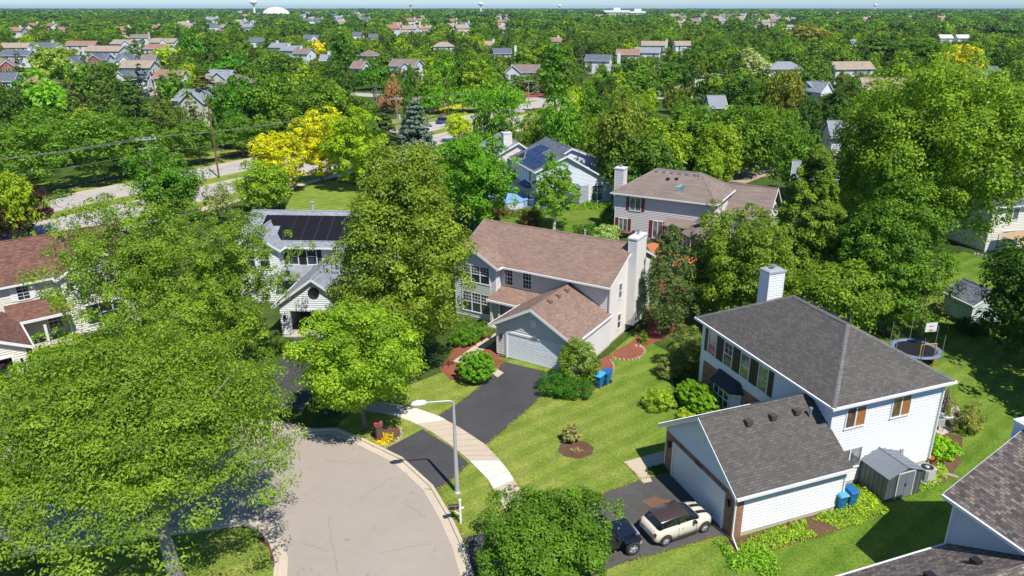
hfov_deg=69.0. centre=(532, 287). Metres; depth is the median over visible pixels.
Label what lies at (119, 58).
house
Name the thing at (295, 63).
maple tree
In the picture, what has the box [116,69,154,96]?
house
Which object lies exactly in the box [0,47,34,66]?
house
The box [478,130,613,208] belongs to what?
house
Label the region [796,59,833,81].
maple tree
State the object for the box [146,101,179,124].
maple tree
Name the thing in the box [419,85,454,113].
honeylocust tree
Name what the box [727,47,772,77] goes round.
silver willow tree
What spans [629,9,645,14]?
industrial building
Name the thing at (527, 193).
window
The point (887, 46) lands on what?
maple tree
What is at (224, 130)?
power line
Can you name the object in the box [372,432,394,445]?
flower bed
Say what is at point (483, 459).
pavement
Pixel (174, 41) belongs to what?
house
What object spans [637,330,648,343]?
conifer
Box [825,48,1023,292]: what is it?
silver maple tree
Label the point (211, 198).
crabapple tree
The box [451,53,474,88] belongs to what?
maple tree
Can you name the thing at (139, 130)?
honeylocust tree
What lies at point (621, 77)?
maple tree
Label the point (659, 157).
linden tree
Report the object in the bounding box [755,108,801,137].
maple tree
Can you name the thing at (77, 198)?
road
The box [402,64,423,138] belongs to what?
spruce tree
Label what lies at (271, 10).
air dome
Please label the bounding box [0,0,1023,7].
sky
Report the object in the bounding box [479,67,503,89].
maple tree
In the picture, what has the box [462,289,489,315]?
window
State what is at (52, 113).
maple tree
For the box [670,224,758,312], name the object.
elm tree
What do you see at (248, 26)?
distant house
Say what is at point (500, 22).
distant house
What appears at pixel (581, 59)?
spruce tree
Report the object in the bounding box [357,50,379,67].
house
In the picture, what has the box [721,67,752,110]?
maple tree
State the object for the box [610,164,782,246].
house
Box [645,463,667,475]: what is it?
corner plants
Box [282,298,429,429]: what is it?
maple tree
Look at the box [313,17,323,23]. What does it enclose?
distant house
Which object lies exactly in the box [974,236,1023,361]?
oak tree
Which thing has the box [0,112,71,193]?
honeylocust tree
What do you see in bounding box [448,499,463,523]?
mailbox
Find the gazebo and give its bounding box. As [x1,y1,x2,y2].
[681,218,714,253]
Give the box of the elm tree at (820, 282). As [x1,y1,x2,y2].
[782,258,901,335]
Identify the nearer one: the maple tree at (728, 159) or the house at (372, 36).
the maple tree at (728, 159)
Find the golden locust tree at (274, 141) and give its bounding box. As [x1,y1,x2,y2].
[246,130,308,191]
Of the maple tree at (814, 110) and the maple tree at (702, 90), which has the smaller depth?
the maple tree at (814, 110)
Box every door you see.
[507,333,561,370]
[672,447,722,525]
[895,473,906,498]
[903,471,914,496]
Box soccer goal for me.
[918,343,936,366]
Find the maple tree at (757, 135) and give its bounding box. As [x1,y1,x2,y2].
[701,104,784,176]
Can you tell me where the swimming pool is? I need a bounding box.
[489,193,527,209]
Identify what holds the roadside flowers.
on the mulch bed at (442, 113)
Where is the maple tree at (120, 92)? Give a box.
[103,81,148,121]
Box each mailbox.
[373,421,382,440]
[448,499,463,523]
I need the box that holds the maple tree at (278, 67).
[258,56,290,83]
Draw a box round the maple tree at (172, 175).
[117,138,215,223]
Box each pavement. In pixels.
[42,96,544,192]
[120,79,722,229]
[328,401,548,556]
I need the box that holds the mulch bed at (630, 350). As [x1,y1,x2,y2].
[612,315,688,358]
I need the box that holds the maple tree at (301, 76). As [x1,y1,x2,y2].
[286,64,325,87]
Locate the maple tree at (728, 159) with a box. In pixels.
[692,121,744,178]
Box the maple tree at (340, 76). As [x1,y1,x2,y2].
[310,58,356,101]
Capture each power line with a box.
[0,64,648,159]
[0,65,610,158]
[3,66,606,158]
[6,65,612,158]
[18,87,539,174]
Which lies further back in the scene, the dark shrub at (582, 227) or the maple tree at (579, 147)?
the maple tree at (579, 147)
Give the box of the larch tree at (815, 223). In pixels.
[764,144,849,300]
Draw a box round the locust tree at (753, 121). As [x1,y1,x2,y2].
[744,104,762,142]
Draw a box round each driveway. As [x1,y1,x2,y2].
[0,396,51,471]
[267,337,328,409]
[387,429,467,489]
[440,362,553,443]
[462,474,728,575]
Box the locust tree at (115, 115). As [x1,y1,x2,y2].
[98,104,131,138]
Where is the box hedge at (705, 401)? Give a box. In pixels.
[676,378,722,413]
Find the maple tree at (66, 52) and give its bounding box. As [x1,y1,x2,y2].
[51,44,74,55]
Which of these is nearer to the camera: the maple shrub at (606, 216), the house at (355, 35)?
the maple shrub at (606, 216)
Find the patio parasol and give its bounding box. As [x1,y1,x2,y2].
[941,387,950,410]
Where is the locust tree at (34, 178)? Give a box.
[0,140,43,186]
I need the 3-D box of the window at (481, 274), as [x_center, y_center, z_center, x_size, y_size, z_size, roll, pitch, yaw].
[-4.950,-1.208,64.773,3.060,1.650,0.120,12,24,28]
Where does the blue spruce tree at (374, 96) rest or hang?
on the ground at (438, 352)
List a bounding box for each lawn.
[51,528,273,575]
[285,181,382,210]
[337,333,862,575]
[479,207,611,232]
[667,251,1023,575]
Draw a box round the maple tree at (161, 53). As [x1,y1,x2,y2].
[151,44,181,68]
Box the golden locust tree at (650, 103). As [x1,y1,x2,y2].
[642,87,658,119]
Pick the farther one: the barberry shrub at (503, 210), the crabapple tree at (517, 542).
the barberry shrub at (503, 210)
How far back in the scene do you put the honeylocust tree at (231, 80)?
184.72 m
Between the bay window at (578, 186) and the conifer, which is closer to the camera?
the conifer
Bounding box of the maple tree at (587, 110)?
[576,97,610,152]
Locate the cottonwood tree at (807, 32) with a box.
[785,23,831,44]
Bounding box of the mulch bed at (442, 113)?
[434,102,459,114]
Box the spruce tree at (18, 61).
[12,51,27,72]
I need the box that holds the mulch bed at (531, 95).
[521,91,568,97]
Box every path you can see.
[454,333,495,363]
[493,368,502,376]
[625,451,664,482]
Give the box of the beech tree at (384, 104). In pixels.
[373,94,401,111]
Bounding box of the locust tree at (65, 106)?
[55,99,75,119]
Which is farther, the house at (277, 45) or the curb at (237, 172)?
the house at (277, 45)
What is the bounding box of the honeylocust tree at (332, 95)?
[287,76,361,130]
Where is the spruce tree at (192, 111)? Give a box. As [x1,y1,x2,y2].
[181,91,210,156]
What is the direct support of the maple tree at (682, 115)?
on the ground at (438, 352)
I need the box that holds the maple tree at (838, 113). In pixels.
[829,97,864,119]
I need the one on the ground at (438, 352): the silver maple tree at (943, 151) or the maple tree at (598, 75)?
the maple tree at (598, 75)
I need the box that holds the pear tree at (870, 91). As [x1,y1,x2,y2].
[854,82,882,110]
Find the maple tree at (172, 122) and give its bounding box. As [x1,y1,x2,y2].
[155,98,187,152]
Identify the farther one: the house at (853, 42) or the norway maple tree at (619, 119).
the house at (853, 42)
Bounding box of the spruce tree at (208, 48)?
[200,35,220,66]
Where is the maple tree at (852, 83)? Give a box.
[835,77,870,110]
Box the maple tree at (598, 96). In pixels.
[589,91,618,116]
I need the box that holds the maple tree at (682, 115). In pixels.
[649,105,717,171]
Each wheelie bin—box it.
[594,371,604,387]
[602,367,612,384]
[836,491,850,508]
[845,483,860,506]
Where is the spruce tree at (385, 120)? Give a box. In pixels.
[370,112,399,160]
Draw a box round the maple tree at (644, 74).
[626,65,655,90]
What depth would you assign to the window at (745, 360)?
48.03 m
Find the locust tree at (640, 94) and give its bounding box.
[621,84,644,103]
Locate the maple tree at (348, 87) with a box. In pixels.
[336,74,351,89]
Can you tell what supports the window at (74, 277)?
in the house at (25, 314)
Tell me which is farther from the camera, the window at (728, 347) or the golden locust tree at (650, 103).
the golden locust tree at (650, 103)
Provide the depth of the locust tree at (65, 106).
165.32 m
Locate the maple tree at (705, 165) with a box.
[693,144,732,181]
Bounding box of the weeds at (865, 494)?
[842,485,878,513]
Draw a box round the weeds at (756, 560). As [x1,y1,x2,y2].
[714,539,782,575]
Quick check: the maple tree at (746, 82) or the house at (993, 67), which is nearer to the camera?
the maple tree at (746, 82)
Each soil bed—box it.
[256,535,273,565]
[370,426,400,442]
[558,441,593,458]
[720,504,884,557]
[932,433,962,483]
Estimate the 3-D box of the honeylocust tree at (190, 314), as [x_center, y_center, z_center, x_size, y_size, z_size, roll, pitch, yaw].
[-22.806,3.198,50.518,12.081,10.454,9.771,13,24,31]
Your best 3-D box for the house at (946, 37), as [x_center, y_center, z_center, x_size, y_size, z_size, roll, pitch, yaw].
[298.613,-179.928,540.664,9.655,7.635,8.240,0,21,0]
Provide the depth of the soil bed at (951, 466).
45.56 m
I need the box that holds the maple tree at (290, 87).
[270,79,301,96]
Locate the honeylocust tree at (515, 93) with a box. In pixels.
[495,81,530,111]
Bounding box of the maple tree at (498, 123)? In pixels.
[470,90,521,141]
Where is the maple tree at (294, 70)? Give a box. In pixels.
[289,65,310,82]
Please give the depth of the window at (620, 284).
61.16 m
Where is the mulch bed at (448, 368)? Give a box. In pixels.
[439,328,506,379]
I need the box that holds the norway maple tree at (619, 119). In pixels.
[586,90,648,190]
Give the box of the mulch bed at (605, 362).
[555,354,612,393]
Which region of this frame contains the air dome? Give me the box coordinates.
[263,7,288,13]
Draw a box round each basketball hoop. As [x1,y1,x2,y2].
[878,302,896,336]
[924,322,937,342]
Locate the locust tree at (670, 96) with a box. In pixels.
[661,83,693,110]
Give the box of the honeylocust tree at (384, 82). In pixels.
[379,75,411,97]
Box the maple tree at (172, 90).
[155,64,190,106]
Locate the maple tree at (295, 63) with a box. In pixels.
[272,60,311,81]
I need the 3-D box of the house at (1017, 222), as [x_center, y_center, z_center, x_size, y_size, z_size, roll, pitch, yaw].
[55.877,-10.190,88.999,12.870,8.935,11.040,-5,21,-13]
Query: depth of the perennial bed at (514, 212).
99.32 m
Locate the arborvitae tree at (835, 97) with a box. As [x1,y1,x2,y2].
[813,83,858,123]
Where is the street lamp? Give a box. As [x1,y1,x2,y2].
[411,400,460,493]
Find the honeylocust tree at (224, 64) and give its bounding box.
[196,52,249,73]
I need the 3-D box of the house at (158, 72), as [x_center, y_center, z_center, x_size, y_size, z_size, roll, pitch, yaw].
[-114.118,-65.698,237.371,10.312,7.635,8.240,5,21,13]
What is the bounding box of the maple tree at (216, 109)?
[201,80,242,146]
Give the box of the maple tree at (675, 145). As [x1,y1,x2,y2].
[632,115,692,169]
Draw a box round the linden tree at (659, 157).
[598,130,687,195]
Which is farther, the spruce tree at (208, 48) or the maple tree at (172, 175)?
the spruce tree at (208, 48)
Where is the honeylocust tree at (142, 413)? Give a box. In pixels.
[0,306,309,575]
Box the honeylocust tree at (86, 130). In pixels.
[36,111,135,185]
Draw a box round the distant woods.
[0,8,1023,98]
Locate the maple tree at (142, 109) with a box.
[134,103,158,121]
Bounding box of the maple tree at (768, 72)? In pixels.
[742,68,785,103]
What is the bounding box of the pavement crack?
[306,461,426,567]
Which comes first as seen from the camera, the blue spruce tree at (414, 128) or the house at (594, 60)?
the blue spruce tree at (414, 128)
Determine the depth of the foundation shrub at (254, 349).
58.90 m
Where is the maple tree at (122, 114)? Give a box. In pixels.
[92,105,148,170]
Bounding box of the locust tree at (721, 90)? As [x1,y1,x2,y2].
[716,78,731,102]
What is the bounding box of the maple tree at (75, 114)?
[70,107,96,143]
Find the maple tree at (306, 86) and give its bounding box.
[301,74,328,99]
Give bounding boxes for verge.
[21,71,661,198]
[118,77,722,225]
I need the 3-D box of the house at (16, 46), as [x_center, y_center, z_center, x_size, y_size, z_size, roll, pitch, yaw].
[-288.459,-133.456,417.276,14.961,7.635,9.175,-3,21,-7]
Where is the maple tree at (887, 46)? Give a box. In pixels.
[851,36,930,62]
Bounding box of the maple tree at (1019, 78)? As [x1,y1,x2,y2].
[983,74,1022,100]
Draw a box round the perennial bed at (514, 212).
[480,207,538,219]
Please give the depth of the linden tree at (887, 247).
60.10 m
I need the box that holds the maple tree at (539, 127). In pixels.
[528,109,567,143]
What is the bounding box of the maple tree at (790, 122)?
[761,110,810,170]
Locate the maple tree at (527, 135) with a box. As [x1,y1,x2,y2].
[516,107,544,145]
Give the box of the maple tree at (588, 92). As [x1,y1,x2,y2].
[578,80,596,110]
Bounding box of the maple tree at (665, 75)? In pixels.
[657,61,684,90]
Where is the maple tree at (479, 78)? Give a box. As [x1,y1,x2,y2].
[459,59,489,88]
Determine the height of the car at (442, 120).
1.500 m
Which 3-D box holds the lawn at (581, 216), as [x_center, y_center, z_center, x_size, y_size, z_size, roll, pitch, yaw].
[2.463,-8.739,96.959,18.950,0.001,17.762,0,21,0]
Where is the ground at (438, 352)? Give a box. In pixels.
[0,8,1022,575]
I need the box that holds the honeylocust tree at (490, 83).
[468,80,501,105]
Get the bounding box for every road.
[0,72,722,240]
[0,427,459,575]
[42,70,711,212]
[352,93,699,101]
[723,164,782,183]
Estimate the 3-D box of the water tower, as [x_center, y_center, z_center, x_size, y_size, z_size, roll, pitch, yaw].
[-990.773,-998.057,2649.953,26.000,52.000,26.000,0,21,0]
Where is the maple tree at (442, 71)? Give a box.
[430,51,458,89]
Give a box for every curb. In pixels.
[0,420,473,575]
[21,72,722,226]
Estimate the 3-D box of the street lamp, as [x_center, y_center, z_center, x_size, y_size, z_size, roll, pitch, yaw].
[-5.343,8.884,41.411,2.492,6.180,0.400,-4,21,-10]
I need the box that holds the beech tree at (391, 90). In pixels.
[384,74,402,113]
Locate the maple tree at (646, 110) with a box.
[629,101,659,133]
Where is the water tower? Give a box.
[250,0,256,12]
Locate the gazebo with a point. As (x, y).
(695, 228)
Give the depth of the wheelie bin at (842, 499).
40.81 m
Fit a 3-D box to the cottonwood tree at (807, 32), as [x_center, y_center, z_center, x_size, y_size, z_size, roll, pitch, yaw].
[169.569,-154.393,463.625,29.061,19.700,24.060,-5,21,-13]
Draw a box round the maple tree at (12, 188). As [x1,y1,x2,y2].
[0,170,43,238]
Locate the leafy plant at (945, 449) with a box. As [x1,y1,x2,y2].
[931,435,963,461]
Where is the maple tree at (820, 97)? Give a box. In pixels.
[816,93,827,110]
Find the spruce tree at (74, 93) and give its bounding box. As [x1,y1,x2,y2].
[64,81,93,139]
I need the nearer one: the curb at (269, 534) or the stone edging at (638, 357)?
the curb at (269, 534)
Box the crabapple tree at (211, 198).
[196,183,236,225]
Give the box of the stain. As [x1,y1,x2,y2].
[642,497,669,506]
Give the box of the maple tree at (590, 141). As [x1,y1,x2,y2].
[583,113,608,154]
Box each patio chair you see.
[937,419,945,431]
[948,417,961,426]
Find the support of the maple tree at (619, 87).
on the ground at (438, 352)
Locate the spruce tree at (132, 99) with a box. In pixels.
[115,76,156,132]
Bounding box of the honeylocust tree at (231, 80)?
[218,74,251,100]
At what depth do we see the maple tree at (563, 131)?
120.75 m
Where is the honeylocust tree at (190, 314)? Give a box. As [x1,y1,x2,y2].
[98,259,269,377]
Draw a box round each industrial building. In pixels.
[602,8,629,14]
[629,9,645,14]
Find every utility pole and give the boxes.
[137,137,157,168]
[206,95,219,177]
[391,97,401,131]
[447,80,448,114]
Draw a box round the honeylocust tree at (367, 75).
[354,60,390,89]
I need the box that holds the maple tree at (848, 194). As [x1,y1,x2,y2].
[840,170,863,212]
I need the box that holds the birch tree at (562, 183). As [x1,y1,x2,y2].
[530,152,581,229]
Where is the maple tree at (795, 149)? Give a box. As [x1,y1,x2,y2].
[766,133,832,185]
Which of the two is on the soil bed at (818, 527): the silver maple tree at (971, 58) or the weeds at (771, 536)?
the weeds at (771, 536)
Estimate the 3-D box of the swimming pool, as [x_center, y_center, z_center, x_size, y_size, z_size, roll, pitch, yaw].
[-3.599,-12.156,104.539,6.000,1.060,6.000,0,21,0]
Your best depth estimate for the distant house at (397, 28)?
725.41 m
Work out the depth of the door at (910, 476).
41.94 m
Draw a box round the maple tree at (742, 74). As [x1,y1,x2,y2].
[728,68,754,78]
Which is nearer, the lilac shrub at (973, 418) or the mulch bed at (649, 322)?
the lilac shrub at (973, 418)
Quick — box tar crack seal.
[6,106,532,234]
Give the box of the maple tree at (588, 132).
[580,117,600,155]
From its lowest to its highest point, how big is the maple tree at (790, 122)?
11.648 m
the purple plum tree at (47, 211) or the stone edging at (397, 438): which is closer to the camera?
the stone edging at (397, 438)
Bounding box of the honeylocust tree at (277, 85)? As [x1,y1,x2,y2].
[239,69,305,135]
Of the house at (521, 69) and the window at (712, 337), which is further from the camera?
the house at (521, 69)
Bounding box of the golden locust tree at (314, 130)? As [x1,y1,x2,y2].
[288,105,344,183]
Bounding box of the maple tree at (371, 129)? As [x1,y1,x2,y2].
[335,119,383,173]
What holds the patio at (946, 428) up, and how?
on the lawn at (987, 373)
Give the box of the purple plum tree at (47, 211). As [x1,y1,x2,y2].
[0,185,53,238]
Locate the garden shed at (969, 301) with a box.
[943,278,1003,322]
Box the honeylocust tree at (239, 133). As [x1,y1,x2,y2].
[216,113,261,157]
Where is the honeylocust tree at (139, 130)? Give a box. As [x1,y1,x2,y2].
[112,117,174,169]
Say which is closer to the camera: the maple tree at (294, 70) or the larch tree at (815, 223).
the larch tree at (815, 223)
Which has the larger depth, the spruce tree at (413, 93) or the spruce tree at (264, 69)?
the spruce tree at (264, 69)
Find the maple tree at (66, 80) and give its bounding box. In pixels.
[64,64,90,100]
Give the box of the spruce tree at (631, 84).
[626,83,639,100]
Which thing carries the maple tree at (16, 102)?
on the ground at (438, 352)
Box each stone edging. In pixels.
[372,428,402,447]
[614,344,645,360]
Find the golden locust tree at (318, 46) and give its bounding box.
[308,40,325,55]
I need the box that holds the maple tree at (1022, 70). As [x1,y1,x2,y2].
[1008,68,1023,85]
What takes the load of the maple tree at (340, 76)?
on the ground at (438, 352)
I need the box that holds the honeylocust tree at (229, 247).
[118,170,315,362]
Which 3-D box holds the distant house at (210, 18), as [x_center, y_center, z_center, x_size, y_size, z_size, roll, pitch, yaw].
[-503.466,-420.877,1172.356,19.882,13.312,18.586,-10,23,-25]
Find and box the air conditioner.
[918,462,937,485]
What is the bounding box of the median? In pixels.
[34,70,718,221]
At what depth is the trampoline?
58.70 m
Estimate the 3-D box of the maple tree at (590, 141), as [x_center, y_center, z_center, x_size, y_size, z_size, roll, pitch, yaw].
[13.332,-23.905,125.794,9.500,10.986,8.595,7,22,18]
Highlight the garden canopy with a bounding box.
[995,230,1023,248]
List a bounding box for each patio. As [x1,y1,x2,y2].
[647,241,696,265]
[936,405,961,434]
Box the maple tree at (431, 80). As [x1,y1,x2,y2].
[415,69,443,104]
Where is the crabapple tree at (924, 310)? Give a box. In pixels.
[892,282,960,338]
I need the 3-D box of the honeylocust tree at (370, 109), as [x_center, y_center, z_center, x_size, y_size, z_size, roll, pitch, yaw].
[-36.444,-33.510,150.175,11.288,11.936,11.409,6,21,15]
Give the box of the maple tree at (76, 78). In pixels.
[63,61,101,110]
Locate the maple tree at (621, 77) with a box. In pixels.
[609,65,629,84]
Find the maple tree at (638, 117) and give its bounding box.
[610,108,647,131]
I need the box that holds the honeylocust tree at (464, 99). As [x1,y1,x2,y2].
[444,85,476,111]
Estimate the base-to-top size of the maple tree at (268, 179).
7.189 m
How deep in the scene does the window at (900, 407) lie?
42.78 m
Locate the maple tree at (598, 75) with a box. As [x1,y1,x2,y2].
[584,73,608,95]
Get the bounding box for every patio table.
[619,230,631,237]
[939,408,957,423]
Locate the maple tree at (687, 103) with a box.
[669,95,706,128]
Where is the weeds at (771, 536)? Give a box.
[736,504,890,551]
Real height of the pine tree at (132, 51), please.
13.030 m
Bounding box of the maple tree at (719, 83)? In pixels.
[704,73,726,94]
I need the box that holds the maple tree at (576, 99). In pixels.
[566,85,586,117]
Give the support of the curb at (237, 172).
on the road at (39, 229)
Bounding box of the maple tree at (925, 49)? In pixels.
[899,38,947,64]
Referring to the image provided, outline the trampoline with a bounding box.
[889,319,945,365]
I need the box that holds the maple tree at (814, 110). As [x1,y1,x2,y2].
[787,95,833,143]
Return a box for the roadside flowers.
[435,103,463,112]
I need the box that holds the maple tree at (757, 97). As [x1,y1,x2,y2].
[736,78,782,107]
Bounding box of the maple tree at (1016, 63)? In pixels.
[988,61,1022,82]
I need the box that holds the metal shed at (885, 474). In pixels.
[857,447,925,501]
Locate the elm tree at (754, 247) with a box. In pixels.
[682,199,800,316]
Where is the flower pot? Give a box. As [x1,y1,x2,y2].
[926,455,934,463]
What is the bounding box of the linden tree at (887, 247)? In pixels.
[828,168,966,328]
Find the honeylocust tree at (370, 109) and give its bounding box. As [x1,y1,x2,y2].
[326,91,380,128]
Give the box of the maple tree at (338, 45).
[328,32,360,67]
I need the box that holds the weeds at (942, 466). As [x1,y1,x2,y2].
[919,460,947,490]
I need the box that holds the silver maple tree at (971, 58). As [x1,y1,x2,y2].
[883,45,1023,182]
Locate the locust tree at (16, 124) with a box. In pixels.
[2,112,31,135]
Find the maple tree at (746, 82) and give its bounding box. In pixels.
[728,74,756,107]
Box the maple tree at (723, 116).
[717,109,728,130]
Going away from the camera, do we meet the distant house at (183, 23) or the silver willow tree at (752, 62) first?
the silver willow tree at (752, 62)
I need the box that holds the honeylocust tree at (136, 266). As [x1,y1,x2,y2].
[13,173,249,354]
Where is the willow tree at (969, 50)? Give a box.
[943,42,984,76]
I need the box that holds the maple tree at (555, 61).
[538,42,574,108]
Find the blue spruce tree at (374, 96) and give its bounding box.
[372,83,378,103]
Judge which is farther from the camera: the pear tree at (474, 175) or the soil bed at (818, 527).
the pear tree at (474, 175)
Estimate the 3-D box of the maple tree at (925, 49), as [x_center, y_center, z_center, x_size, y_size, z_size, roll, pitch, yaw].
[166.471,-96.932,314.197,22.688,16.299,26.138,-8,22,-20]
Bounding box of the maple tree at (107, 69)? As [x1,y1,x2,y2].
[86,65,121,99]
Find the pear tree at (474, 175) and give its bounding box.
[430,132,522,230]
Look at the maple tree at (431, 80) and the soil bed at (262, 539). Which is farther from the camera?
the maple tree at (431, 80)
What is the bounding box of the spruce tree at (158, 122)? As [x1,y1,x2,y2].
[148,90,181,152]
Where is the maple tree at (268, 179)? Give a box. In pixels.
[230,159,293,209]
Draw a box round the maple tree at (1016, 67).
[997,60,1023,81]
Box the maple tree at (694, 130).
[680,110,726,163]
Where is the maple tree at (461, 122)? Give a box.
[441,112,472,137]
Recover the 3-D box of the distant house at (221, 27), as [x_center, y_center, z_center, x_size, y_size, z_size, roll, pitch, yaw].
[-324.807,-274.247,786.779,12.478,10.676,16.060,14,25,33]
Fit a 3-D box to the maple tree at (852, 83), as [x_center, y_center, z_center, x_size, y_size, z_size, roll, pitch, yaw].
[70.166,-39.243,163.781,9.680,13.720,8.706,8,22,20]
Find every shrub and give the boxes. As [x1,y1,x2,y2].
[248,329,286,357]
[447,328,478,346]
[455,349,496,382]
[457,319,494,342]
[482,201,509,215]
[520,208,542,226]
[536,369,575,397]
[554,373,594,399]
[557,336,601,383]
[562,423,581,442]
[573,223,603,236]
[588,224,622,239]
[598,201,614,224]
[641,385,678,412]
[656,354,687,379]
[666,322,701,369]
[675,406,696,418]
[943,397,988,433]
[953,314,993,337]
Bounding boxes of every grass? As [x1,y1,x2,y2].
[573,200,612,209]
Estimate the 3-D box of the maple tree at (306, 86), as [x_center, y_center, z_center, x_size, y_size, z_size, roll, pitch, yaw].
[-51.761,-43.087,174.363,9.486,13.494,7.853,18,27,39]
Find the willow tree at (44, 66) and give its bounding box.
[25,44,70,84]
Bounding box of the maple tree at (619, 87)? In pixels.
[609,83,649,112]
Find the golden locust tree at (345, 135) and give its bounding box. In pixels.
[318,106,389,190]
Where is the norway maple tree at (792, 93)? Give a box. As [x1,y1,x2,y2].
[761,68,807,121]
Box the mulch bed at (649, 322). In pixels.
[646,277,690,326]
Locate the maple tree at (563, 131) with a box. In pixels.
[537,90,587,148]
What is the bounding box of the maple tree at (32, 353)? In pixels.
[0,331,85,402]
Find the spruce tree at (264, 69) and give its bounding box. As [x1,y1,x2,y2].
[256,68,269,87]
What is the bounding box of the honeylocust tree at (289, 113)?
[251,95,327,149]
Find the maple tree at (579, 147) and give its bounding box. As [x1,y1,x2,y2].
[550,113,585,149]
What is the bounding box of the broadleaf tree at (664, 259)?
[638,224,699,332]
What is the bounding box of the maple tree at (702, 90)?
[691,73,719,108]
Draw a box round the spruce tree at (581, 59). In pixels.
[576,44,587,85]
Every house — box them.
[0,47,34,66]
[0,59,18,71]
[0,72,23,88]
[0,222,144,376]
[1,42,32,49]
[9,25,27,38]
[17,76,59,102]
[32,40,65,53]
[45,21,58,29]
[58,27,67,33]
[60,56,85,73]
[65,41,96,54]
[83,46,129,61]
[86,53,114,67]
[109,39,142,51]
[114,54,139,64]
[115,25,131,37]
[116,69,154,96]
[119,60,160,73]
[129,32,150,44]
[140,54,160,68]
[142,44,176,56]
[148,38,178,45]
[151,69,195,94]
[170,87,216,125]
[177,20,190,25]
[186,22,194,28]
[205,16,218,21]
[206,69,235,86]
[209,25,219,31]
[216,23,227,32]
[220,74,255,87]
[238,201,398,336]
[239,23,253,30]
[248,37,264,46]
[268,40,286,52]
[279,43,298,56]
[291,45,315,64]
[302,17,314,23]
[303,35,321,42]
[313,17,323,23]
[318,51,332,63]
[335,18,345,24]
[349,60,370,70]
[352,30,364,39]
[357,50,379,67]
[368,34,378,41]
[387,23,401,35]
[388,58,423,80]
[402,24,418,33]
[406,17,417,24]
[423,25,432,32]
[433,42,454,52]
[454,23,469,34]
[455,219,655,374]
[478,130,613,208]
[484,39,494,51]
[492,45,516,63]
[497,18,502,27]
[504,64,541,87]
[550,35,561,43]
[584,52,620,73]
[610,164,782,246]
[616,49,639,59]
[635,47,660,58]
[641,39,667,54]
[658,264,957,550]
[672,41,691,53]
[691,17,701,24]
[702,95,727,112]
[718,17,728,23]
[752,18,762,28]
[762,19,770,26]
[763,61,802,82]
[766,18,777,25]
[789,160,838,220]
[795,80,833,110]
[820,120,860,160]
[830,61,875,83]
[836,417,1023,575]
[848,39,857,44]
[857,77,917,92]
[923,169,1023,251]
[938,35,952,42]
[953,35,969,42]
[976,66,1000,78]
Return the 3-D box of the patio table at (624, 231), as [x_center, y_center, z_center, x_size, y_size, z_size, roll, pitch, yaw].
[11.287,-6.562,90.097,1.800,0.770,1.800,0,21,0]
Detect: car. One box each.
[36,504,57,514]
[435,117,450,123]
[564,514,642,569]
[639,500,711,545]
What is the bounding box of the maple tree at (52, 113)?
[17,104,77,161]
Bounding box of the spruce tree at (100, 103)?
[91,80,125,118]
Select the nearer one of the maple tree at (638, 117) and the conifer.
the conifer
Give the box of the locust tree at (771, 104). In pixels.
[747,99,777,118]
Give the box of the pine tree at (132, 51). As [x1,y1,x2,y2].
[128,39,142,57]
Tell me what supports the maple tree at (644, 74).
on the ground at (438, 352)
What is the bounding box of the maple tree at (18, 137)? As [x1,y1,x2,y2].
[1,133,45,178]
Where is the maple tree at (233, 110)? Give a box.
[217,83,271,141]
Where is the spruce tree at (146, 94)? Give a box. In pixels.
[134,63,153,97]
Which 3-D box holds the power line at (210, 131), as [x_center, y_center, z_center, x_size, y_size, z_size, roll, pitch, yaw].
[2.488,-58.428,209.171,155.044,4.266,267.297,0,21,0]
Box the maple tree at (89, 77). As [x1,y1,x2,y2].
[81,63,119,110]
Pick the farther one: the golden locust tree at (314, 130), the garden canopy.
the golden locust tree at (314, 130)
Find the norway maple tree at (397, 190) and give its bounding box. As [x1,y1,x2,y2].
[317,137,478,381]
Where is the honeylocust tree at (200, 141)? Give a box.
[170,118,225,164]
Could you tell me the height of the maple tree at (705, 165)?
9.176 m
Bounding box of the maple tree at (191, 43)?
[177,27,209,60]
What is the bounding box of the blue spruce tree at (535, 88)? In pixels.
[532,83,539,94]
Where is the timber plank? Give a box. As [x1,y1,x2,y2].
[937,470,958,478]
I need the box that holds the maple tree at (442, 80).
[419,67,445,91]
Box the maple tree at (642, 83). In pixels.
[622,64,663,107]
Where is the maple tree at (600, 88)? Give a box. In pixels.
[587,76,622,101]
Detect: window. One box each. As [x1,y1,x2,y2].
[14,285,31,301]
[47,316,64,330]
[74,277,95,294]
[84,297,127,325]
[245,250,256,267]
[258,250,271,269]
[287,249,299,264]
[306,249,317,264]
[461,263,490,285]
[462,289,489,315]
[504,269,513,286]
[520,166,522,176]
[522,273,532,289]
[524,188,530,202]
[562,184,580,205]
[591,184,602,200]
[616,312,620,329]
[617,282,622,299]
[618,217,627,230]
[629,197,641,211]
[651,220,662,238]
[706,329,717,357]
[709,368,743,409]
[722,340,733,369]
[738,351,750,381]
[756,363,769,394]
[843,404,867,430]
[844,445,863,467]
[889,394,912,419]
[999,230,1016,245]
[1005,208,1020,220]
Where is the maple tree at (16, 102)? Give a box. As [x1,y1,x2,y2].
[0,82,30,136]
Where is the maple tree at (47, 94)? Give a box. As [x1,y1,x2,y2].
[0,69,79,120]
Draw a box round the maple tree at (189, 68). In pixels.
[180,63,195,82]
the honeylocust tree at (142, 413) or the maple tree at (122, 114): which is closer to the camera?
the honeylocust tree at (142, 413)
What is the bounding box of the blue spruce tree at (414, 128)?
[395,99,440,159]
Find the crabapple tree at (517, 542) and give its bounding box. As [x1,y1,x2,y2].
[473,483,627,575]
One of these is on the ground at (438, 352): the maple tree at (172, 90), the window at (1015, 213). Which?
the maple tree at (172, 90)
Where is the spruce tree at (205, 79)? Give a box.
[189,71,221,117]
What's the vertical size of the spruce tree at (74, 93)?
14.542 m

